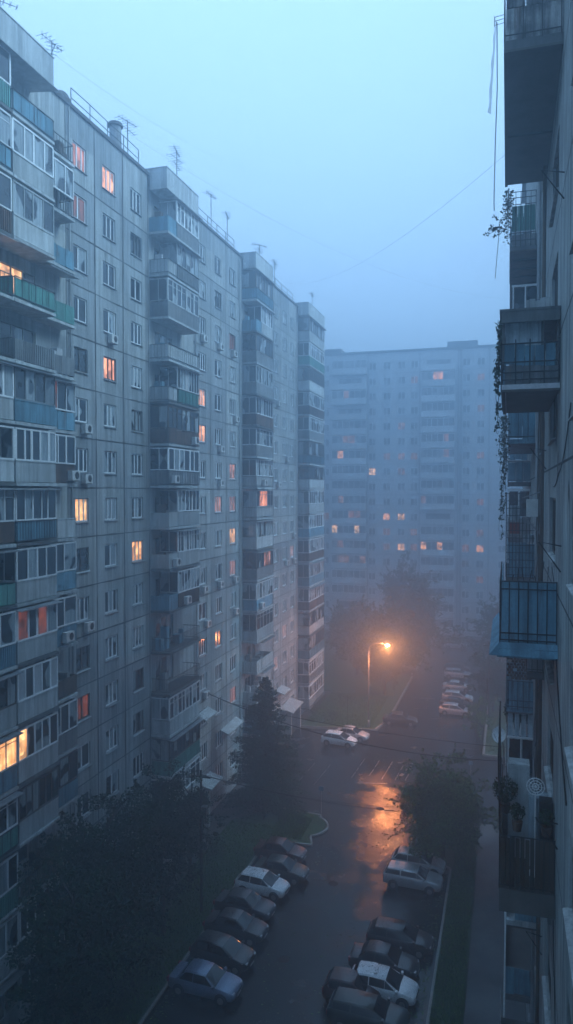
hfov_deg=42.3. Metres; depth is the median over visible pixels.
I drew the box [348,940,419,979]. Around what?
parked car
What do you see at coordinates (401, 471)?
window
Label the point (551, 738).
window
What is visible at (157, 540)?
balcony door
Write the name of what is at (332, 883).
manhole cover
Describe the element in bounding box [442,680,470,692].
parked car
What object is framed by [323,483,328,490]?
window
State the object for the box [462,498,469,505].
window
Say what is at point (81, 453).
window
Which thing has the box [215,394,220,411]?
window
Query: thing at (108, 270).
window
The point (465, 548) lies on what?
window
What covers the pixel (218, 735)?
window
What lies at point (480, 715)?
young tree
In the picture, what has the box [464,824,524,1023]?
path
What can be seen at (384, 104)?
sky
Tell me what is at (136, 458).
window
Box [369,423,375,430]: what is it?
window
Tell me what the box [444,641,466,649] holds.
parked car
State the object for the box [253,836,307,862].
parked car
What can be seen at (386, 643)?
street lamp
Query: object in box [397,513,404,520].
window
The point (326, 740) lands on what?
parked car
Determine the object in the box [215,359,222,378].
window
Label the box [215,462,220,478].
window
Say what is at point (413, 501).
window
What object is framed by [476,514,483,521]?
window
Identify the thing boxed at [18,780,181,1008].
broadleaf tree
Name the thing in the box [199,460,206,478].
window
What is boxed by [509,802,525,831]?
potted plant
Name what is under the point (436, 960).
kerb
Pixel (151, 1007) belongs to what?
kerb
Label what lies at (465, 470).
window
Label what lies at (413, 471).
window
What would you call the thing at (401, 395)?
window
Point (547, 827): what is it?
potted plant
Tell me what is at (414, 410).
window
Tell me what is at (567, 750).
window
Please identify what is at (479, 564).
window
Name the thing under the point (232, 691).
window
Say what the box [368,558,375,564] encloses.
window
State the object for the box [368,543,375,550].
window
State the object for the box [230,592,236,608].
window
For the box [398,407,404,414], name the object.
window
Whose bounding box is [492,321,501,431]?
creeper
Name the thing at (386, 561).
window
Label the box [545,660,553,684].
window
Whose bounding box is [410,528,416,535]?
window
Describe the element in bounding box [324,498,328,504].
window
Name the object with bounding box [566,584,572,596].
window
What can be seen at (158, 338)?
balcony door
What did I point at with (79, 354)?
window
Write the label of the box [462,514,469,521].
window
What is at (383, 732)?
overhead wire
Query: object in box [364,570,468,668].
broadleaf tree
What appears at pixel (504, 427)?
creeper
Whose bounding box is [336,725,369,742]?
parked car
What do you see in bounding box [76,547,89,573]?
window
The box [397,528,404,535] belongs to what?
window
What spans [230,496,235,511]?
window
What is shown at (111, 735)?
window
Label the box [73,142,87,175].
window
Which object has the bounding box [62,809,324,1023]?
lawn ground
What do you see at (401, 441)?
window
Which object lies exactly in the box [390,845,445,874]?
parked car
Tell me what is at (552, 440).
window
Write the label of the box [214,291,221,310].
window
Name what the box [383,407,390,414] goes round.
window
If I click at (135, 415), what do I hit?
window
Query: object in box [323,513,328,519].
window
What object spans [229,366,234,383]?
window
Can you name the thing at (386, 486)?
window
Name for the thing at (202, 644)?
window
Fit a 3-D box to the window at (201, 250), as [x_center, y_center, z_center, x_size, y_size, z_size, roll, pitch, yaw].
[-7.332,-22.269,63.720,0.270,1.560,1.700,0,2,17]
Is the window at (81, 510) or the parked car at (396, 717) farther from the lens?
the parked car at (396, 717)
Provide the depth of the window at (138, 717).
53.49 m
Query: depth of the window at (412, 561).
151.26 m
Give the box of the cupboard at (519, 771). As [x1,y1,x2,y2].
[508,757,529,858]
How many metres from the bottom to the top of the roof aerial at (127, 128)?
3.325 m
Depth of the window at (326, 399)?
155.68 m
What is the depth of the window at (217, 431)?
67.90 m
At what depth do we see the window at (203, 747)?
65.05 m
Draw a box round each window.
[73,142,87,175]
[73,244,88,275]
[74,193,87,225]
[74,295,87,324]
[74,346,88,374]
[75,397,87,423]
[75,448,89,473]
[75,498,89,523]
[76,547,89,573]
[76,645,90,673]
[77,596,90,623]
[77,693,91,723]
[77,742,91,773]
[77,790,92,822]
[102,165,116,197]
[103,213,116,243]
[103,261,116,290]
[103,309,114,334]
[104,356,117,382]
[104,404,117,428]
[104,451,117,474]
[105,498,118,520]
[105,543,118,567]
[105,589,118,614]
[105,634,119,661]
[106,680,119,708]
[106,725,119,754]
[106,770,119,799]
[130,188,141,216]
[130,232,142,260]
[131,277,142,303]
[131,321,142,346]
[131,365,141,389]
[131,409,142,432]
[132,454,143,475]
[132,497,143,518]
[132,540,143,562]
[132,583,144,606]
[133,625,144,650]
[133,667,144,693]
[133,710,144,736]
[133,752,142,779]
[198,243,205,264]
[198,280,205,300]
[198,352,204,371]
[199,316,204,333]
[199,388,205,407]
[199,424,204,442]
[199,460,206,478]
[199,496,206,514]
[199,532,205,550]
[199,602,206,621]
[199,637,206,657]
[199,672,207,693]
[200,567,206,585]
[200,707,207,729]
[200,742,207,764]
[214,255,221,276]
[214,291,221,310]
[215,325,220,342]
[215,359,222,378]
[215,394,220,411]
[215,428,221,445]
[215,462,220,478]
[215,496,222,512]
[215,530,221,547]
[215,563,222,581]
[215,597,222,615]
[215,630,222,648]
[216,663,222,682]
[216,696,222,716]
[216,730,222,750]
[216,762,223,777]
[229,268,235,287]
[229,300,235,319]
[229,333,234,349]
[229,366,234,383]
[230,399,234,415]
[230,431,234,447]
[230,464,234,479]
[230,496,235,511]
[230,528,236,544]
[230,560,235,576]
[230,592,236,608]
[230,623,236,641]
[230,655,236,673]
[230,687,236,705]
[230,750,235,769]
[323,395,328,401]
[323,439,328,446]
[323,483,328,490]
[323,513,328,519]
[323,557,328,563]
[324,365,328,372]
[324,380,328,386]
[324,409,328,416]
[324,424,328,430]
[324,454,328,460]
[324,469,328,475]
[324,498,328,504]
[324,527,328,534]
[324,542,328,548]
[368,468,375,475]
[368,483,375,490]
[368,498,375,505]
[368,513,375,520]
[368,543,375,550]
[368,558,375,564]
[369,363,375,370]
[369,378,375,385]
[369,393,375,400]
[369,408,375,415]
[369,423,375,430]
[369,438,375,445]
[369,453,375,460]
[369,528,375,535]
[382,558,389,565]
[383,362,390,369]
[383,377,390,384]
[383,392,390,399]
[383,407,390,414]
[383,423,389,429]
[383,438,389,445]
[383,453,389,460]
[383,468,389,475]
[383,483,389,490]
[383,498,389,505]
[383,513,389,520]
[383,528,389,535]
[383,543,389,550]
[397,468,404,475]
[397,483,404,490]
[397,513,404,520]
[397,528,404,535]
[397,543,404,550]
[397,558,404,565]
[398,361,404,368]
[398,377,404,383]
[398,392,404,399]
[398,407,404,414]
[398,422,404,429]
[398,437,404,444]
[398,453,404,459]
[398,498,404,504]
[410,452,417,459]
[410,468,417,474]
[410,483,417,490]
[410,498,417,504]
[410,513,417,520]
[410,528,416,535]
[410,544,417,551]
[410,559,417,566]
[411,361,417,368]
[411,376,417,383]
[411,391,417,398]
[411,407,417,413]
[411,422,417,429]
[411,437,417,444]
[461,545,469,552]
[462,420,469,428]
[462,436,469,443]
[462,452,469,459]
[462,467,469,474]
[462,483,469,490]
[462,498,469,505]
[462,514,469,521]
[462,529,468,536]
[462,560,468,567]
[463,358,470,365]
[463,374,469,381]
[463,389,469,396]
[463,405,469,412]
[476,483,483,490]
[476,498,483,505]
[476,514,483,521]
[476,529,483,536]
[476,545,483,552]
[476,560,483,568]
[476,576,483,583]
[477,357,484,364]
[477,373,484,380]
[477,389,484,396]
[477,404,484,411]
[477,420,484,427]
[477,436,484,443]
[477,451,484,458]
[477,467,483,474]
[542,953,550,1023]
[544,732,552,796]
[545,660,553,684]
[546,498,555,562]
[547,398,555,445]
[547,918,551,925]
[549,151,558,227]
[555,267,557,305]
[562,899,572,985]
[564,746,572,786]
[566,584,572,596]
[569,240,572,254]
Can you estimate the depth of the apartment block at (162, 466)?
51.82 m
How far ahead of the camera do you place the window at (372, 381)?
152.74 m
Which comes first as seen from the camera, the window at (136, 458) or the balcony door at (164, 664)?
the window at (136, 458)
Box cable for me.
[488,14,503,210]
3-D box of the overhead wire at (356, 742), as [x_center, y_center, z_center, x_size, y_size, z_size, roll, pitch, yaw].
[5.154,17.448,60.000,26.584,2.857,0.069,1,2,23]
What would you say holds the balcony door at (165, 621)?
in the apartment block at (162, 466)
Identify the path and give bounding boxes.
[25,771,261,1023]
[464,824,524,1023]
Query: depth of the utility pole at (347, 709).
89.13 m
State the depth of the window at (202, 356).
64.14 m
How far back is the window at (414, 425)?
150.52 m
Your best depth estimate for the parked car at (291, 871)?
54.86 m
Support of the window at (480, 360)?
in the apartment block at (412, 459)
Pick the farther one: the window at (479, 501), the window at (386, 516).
the window at (386, 516)
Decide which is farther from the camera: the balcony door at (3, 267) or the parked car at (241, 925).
the parked car at (241, 925)
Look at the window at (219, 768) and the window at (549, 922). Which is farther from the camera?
the window at (219, 768)
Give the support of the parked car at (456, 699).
on the road
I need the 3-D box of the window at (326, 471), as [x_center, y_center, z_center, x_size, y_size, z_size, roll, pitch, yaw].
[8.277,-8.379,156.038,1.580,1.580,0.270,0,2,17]
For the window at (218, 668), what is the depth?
68.40 m
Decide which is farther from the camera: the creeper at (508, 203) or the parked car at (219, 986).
the parked car at (219, 986)
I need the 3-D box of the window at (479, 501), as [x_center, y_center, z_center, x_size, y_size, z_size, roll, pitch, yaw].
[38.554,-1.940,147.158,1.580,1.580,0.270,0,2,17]
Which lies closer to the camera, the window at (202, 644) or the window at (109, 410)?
the window at (109, 410)
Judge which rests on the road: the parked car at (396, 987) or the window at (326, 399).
the parked car at (396, 987)
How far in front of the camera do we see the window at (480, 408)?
146.71 m
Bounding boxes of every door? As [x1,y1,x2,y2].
[0,263,33,303]
[0,322,33,361]
[17,835,38,873]
[154,333,170,343]
[155,374,159,380]
[155,497,166,512]
[155,537,171,553]
[156,578,163,595]
[156,614,171,638]
[156,655,171,686]
[245,644,253,661]
[245,675,253,691]
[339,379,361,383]
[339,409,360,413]
[339,601,359,607]
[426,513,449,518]
[427,359,450,364]
[540,804,551,882]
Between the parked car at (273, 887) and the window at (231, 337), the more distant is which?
the window at (231, 337)
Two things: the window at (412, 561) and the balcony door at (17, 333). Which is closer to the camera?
the balcony door at (17, 333)
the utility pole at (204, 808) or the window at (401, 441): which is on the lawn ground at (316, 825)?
the utility pole at (204, 808)
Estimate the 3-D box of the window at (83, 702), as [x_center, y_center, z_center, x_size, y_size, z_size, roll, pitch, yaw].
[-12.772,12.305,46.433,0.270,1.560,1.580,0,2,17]
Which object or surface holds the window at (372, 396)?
in the apartment block at (412, 459)
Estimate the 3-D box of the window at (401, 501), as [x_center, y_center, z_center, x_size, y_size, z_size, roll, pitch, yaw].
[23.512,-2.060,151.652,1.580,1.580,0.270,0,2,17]
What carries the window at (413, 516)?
in the apartment block at (412, 459)
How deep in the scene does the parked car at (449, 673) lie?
114.31 m
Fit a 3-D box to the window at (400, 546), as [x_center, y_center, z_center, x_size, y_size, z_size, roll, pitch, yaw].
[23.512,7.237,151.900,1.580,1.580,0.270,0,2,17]
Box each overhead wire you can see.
[43,46,317,179]
[139,140,500,298]
[203,775,474,815]
[210,694,502,761]
[211,777,478,807]
[235,704,505,747]
[287,158,500,283]
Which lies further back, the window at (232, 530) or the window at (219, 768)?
the window at (232, 530)
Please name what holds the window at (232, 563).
in the apartment block at (162, 466)
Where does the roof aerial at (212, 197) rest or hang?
on the apartment block at (162, 466)
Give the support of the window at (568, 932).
in the apartment block at (531, 640)
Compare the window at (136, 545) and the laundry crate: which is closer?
the laundry crate
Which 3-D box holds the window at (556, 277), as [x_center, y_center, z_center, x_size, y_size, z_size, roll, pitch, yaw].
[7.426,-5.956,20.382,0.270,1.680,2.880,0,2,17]
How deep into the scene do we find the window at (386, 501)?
152.56 m
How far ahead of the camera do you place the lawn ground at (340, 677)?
108.94 m
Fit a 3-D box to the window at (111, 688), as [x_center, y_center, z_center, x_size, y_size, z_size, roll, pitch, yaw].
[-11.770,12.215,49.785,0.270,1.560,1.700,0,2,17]
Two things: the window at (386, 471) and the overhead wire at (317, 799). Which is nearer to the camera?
the overhead wire at (317, 799)
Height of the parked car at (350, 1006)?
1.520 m
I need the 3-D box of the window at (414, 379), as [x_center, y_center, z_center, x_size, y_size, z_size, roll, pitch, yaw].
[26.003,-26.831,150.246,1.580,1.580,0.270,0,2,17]
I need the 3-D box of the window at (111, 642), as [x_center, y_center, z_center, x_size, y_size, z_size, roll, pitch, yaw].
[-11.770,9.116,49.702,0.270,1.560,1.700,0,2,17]
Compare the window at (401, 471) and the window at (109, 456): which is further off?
the window at (401, 471)
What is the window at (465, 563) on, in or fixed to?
in the apartment block at (412, 459)
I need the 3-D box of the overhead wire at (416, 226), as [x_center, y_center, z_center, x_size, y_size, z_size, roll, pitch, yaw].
[4.968,-20.942,57.468,0.011,10.511,60.066,0,2,-9]
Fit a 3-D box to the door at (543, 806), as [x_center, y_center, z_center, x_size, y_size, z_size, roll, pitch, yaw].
[6.568,8.378,18.713,0.280,1.990,0.018,0,2,17]
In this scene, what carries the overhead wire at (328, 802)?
attached to the utility pole at (204, 808)
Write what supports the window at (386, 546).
in the apartment block at (412, 459)
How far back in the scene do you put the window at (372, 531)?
153.57 m
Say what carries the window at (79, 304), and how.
in the apartment block at (162, 466)
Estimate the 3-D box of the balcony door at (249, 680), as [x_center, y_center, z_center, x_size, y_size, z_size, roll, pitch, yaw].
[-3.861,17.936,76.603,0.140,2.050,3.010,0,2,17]
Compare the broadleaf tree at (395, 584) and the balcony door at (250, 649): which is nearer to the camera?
the balcony door at (250, 649)
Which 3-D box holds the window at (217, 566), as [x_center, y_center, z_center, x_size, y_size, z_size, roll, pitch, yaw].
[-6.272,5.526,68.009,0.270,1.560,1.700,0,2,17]
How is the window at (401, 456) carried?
in the apartment block at (412, 459)
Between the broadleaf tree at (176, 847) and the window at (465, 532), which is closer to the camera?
the broadleaf tree at (176, 847)
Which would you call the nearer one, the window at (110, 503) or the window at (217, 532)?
the window at (110, 503)
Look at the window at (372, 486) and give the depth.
153.31 m
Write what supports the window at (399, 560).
in the apartment block at (412, 459)
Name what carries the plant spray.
attached to the creeper at (508, 203)
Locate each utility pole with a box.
[191,770,210,911]
[347,695,347,724]
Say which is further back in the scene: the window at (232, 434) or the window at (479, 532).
the window at (479, 532)
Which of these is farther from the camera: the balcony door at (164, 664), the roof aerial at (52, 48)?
the balcony door at (164, 664)
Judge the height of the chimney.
2.150 m
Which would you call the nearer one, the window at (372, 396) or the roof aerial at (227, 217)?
the roof aerial at (227, 217)
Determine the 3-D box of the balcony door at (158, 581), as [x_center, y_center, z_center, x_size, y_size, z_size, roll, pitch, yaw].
[-9.531,6.047,57.308,0.140,2.050,3.010,0,2,17]
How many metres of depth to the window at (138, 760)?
53.54 m
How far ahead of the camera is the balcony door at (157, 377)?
56.12 m
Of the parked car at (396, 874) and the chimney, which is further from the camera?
the parked car at (396, 874)
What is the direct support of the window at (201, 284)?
in the apartment block at (162, 466)
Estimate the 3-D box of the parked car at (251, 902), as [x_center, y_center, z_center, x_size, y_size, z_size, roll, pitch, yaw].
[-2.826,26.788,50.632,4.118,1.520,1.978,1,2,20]
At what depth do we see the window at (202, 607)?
64.76 m
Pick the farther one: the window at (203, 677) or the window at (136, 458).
the window at (203, 677)
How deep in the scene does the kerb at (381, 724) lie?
91.09 m
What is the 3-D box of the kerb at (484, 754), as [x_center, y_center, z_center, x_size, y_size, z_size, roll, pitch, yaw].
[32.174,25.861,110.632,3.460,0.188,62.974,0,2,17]
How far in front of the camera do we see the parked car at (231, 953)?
44.94 m
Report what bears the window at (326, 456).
in the apartment block at (412, 459)
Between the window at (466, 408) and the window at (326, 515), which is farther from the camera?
the window at (326, 515)
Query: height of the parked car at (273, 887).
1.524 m
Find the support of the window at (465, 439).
in the apartment block at (412, 459)
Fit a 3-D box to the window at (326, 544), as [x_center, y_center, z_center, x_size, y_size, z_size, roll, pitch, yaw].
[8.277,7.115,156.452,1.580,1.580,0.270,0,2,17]
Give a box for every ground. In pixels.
[19,628,525,1023]
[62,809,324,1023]
[302,634,431,728]
[421,827,478,1023]
[485,655,513,755]
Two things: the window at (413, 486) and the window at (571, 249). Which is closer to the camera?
the window at (571, 249)
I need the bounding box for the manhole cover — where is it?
[328,881,337,885]
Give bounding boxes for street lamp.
[367,642,389,727]
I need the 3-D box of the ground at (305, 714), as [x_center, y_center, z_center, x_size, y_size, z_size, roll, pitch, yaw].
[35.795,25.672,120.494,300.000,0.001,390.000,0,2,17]
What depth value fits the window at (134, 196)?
52.48 m
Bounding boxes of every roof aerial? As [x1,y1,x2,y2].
[0,0,17,9]
[36,32,62,55]
[115,114,136,152]
[168,146,184,174]
[202,191,217,227]
[221,212,230,241]
[272,259,277,281]
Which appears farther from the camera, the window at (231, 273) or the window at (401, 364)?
the window at (401, 364)
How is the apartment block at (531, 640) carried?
on the ground at (305, 714)
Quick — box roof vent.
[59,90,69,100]
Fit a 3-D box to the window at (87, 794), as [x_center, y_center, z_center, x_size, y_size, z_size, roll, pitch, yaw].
[-12.772,18.502,46.598,0.270,1.560,1.580,0,2,17]
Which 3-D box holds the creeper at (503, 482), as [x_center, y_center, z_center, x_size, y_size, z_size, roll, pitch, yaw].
[8.819,-0.702,30.086,0.396,3.709,0.747,0,2,17]
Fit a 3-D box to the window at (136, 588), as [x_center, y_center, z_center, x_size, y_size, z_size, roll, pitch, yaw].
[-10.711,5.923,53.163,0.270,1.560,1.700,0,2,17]
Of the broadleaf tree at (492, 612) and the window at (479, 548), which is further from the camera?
the window at (479, 548)
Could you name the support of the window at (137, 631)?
in the apartment block at (162, 466)
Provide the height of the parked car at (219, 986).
1.520 m
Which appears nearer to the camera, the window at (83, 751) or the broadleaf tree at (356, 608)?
the window at (83, 751)
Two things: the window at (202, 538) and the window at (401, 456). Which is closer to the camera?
the window at (202, 538)
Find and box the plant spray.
[483,214,506,277]
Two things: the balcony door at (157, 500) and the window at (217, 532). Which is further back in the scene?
the window at (217, 532)
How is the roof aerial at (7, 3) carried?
on the apartment block at (162, 466)
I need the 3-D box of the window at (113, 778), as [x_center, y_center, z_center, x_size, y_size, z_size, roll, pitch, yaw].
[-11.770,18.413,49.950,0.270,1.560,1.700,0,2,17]
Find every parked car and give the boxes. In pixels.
[167,958,243,1006]
[189,929,256,975]
[202,907,268,946]
[213,887,275,920]
[234,866,289,901]
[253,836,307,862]
[253,853,309,885]
[320,730,357,748]
[322,966,380,1004]
[326,986,409,1023]
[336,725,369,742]
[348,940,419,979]
[352,960,418,1008]
[366,916,433,959]
[382,860,443,895]
[383,711,417,726]
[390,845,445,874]
[439,696,471,707]
[439,702,472,716]
[441,689,473,701]
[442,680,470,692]
[443,662,469,671]
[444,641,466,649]
[444,668,471,679]
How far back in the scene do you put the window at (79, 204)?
45.76 m
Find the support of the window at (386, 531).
in the apartment block at (412, 459)
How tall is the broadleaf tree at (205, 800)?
8.251 m
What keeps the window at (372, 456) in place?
in the apartment block at (412, 459)
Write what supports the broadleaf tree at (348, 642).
on the lawn ground at (340, 677)
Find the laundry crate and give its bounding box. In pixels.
[539,796,552,882]
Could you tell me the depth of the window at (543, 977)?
21.39 m
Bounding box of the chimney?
[108,120,122,147]
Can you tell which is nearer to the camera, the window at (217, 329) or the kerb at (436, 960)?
the kerb at (436, 960)
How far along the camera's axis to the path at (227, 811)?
63.91 m
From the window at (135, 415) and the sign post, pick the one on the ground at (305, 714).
the sign post
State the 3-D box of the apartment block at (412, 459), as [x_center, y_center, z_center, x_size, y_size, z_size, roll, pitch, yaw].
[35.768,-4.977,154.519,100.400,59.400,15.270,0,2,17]
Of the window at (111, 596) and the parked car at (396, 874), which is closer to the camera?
the window at (111, 596)
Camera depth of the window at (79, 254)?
45.82 m
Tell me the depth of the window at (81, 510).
46.23 m
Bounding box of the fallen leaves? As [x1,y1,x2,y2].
[150,750,444,1023]
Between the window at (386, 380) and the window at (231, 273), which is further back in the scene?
the window at (386, 380)
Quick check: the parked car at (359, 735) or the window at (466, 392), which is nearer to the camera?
the parked car at (359, 735)
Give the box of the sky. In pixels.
[1,0,524,352]
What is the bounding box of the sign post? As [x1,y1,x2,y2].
[319,786,323,818]
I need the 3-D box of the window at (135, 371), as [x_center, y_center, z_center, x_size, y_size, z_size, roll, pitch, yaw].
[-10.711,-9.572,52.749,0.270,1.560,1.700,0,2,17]
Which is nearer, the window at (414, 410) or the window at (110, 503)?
the window at (110, 503)
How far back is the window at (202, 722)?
64.95 m
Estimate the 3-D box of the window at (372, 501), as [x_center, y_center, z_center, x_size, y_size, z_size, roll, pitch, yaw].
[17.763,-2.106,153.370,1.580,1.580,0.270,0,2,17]
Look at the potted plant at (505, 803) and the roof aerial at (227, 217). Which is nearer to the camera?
the potted plant at (505, 803)
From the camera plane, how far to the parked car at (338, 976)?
41.67 m
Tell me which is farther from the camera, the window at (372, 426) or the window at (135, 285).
the window at (372, 426)
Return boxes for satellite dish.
[492,726,505,769]
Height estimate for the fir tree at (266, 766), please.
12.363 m
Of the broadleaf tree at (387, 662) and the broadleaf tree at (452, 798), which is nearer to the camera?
the broadleaf tree at (452, 798)
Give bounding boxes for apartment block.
[0,6,326,1023]
[323,340,522,636]
[489,0,572,1023]
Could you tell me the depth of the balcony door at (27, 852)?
41.26 m
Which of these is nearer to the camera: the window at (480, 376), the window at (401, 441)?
the window at (480, 376)
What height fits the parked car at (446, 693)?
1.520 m
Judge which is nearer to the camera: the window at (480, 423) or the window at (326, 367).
the window at (480, 423)
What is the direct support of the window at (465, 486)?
in the apartment block at (412, 459)
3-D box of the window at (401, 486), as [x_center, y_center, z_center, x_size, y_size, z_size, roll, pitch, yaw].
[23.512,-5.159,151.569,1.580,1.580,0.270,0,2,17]
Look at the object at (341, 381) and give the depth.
154.24 m
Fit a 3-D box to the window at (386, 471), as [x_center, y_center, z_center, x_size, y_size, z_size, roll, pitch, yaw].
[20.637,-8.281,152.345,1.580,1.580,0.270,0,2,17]
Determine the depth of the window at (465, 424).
147.58 m
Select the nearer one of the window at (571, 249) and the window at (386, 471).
the window at (571, 249)
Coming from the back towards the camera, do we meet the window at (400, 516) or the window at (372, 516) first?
the window at (372, 516)
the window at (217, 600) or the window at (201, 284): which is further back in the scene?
the window at (217, 600)
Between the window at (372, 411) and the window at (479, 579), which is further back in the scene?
the window at (372, 411)
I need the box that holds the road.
[143,640,505,1023]
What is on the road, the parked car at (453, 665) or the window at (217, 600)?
the parked car at (453, 665)
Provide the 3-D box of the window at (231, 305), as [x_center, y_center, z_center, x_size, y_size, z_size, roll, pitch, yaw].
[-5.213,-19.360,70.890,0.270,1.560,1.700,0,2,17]
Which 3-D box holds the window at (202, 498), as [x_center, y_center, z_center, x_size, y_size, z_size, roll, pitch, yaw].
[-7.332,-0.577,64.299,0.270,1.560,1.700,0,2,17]
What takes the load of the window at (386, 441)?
in the apartment block at (412, 459)
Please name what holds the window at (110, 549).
in the apartment block at (162, 466)
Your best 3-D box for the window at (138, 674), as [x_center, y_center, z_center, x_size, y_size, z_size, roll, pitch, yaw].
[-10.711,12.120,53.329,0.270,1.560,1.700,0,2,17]
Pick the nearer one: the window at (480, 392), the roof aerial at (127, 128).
the roof aerial at (127, 128)
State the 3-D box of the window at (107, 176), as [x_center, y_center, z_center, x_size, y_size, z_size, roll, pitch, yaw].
[-11.770,-21.873,48.874,0.270,1.560,1.700,0,2,17]
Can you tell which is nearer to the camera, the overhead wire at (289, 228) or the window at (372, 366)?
the overhead wire at (289, 228)
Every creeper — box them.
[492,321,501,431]
[495,415,510,464]
[498,449,507,539]
[500,188,513,244]
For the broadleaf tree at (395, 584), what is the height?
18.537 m
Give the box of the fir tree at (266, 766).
[220,676,312,821]
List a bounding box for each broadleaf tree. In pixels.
[3,849,149,1023]
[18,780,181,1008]
[120,757,207,933]
[160,773,229,881]
[324,594,374,649]
[325,613,374,675]
[344,602,432,694]
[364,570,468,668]
[375,550,452,629]
[384,743,498,862]
[462,592,505,673]
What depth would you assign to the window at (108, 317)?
49.10 m
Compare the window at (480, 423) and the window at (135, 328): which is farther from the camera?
the window at (480, 423)
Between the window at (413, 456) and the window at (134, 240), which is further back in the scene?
the window at (413, 456)
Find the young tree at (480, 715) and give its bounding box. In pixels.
[461,697,492,740]
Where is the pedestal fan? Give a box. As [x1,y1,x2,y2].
[526,778,544,877]
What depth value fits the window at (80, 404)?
46.05 m
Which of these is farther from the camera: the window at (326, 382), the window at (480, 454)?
the window at (326, 382)
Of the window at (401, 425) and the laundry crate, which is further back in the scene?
the window at (401, 425)
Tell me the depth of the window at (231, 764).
71.77 m
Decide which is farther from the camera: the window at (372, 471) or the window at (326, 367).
the window at (326, 367)
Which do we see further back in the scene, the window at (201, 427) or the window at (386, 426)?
the window at (386, 426)
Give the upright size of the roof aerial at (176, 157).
3.625 m
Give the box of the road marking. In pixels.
[300,748,465,784]
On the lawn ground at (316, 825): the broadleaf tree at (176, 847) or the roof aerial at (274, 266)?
the broadleaf tree at (176, 847)
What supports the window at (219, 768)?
in the apartment block at (162, 466)
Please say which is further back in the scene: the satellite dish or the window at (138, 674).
the window at (138, 674)
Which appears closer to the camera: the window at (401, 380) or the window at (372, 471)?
the window at (401, 380)
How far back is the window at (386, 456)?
152.32 m
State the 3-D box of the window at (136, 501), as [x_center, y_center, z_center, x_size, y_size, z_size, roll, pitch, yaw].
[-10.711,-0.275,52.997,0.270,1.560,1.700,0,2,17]
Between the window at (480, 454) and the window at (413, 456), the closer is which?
the window at (480, 454)
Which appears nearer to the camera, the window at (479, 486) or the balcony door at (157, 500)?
the balcony door at (157, 500)
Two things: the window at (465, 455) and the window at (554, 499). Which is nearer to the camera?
the window at (554, 499)
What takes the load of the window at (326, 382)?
in the apartment block at (412, 459)
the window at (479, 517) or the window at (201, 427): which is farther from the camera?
the window at (479, 517)
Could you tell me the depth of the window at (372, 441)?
153.04 m
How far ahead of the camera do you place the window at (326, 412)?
155.76 m
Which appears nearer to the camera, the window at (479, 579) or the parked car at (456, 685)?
the parked car at (456, 685)
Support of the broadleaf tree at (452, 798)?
on the lawn ground at (449, 856)
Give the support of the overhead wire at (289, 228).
attached to the apartment block at (162, 466)
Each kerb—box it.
[138,807,328,1023]
[301,641,431,730]
[421,827,477,1023]
[483,706,505,757]
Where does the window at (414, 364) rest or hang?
in the apartment block at (412, 459)
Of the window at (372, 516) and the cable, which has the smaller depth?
the cable
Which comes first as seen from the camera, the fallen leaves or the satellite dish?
the satellite dish
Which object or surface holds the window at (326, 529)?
in the apartment block at (412, 459)
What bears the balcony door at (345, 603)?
in the apartment block at (412, 459)
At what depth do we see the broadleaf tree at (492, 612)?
113.07 m
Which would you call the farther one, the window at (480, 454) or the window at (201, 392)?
the window at (480, 454)
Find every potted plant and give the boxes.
[492,775,517,813]
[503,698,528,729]
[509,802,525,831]
[539,808,554,837]
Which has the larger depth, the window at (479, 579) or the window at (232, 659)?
the window at (479, 579)
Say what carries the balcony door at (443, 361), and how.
in the apartment block at (412, 459)
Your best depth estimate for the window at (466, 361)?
147.25 m
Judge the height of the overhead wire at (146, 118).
17.511 m
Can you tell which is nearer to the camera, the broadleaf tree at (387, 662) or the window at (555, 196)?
the window at (555, 196)
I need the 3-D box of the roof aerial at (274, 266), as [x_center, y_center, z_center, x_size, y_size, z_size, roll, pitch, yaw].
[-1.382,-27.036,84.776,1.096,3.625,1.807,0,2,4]

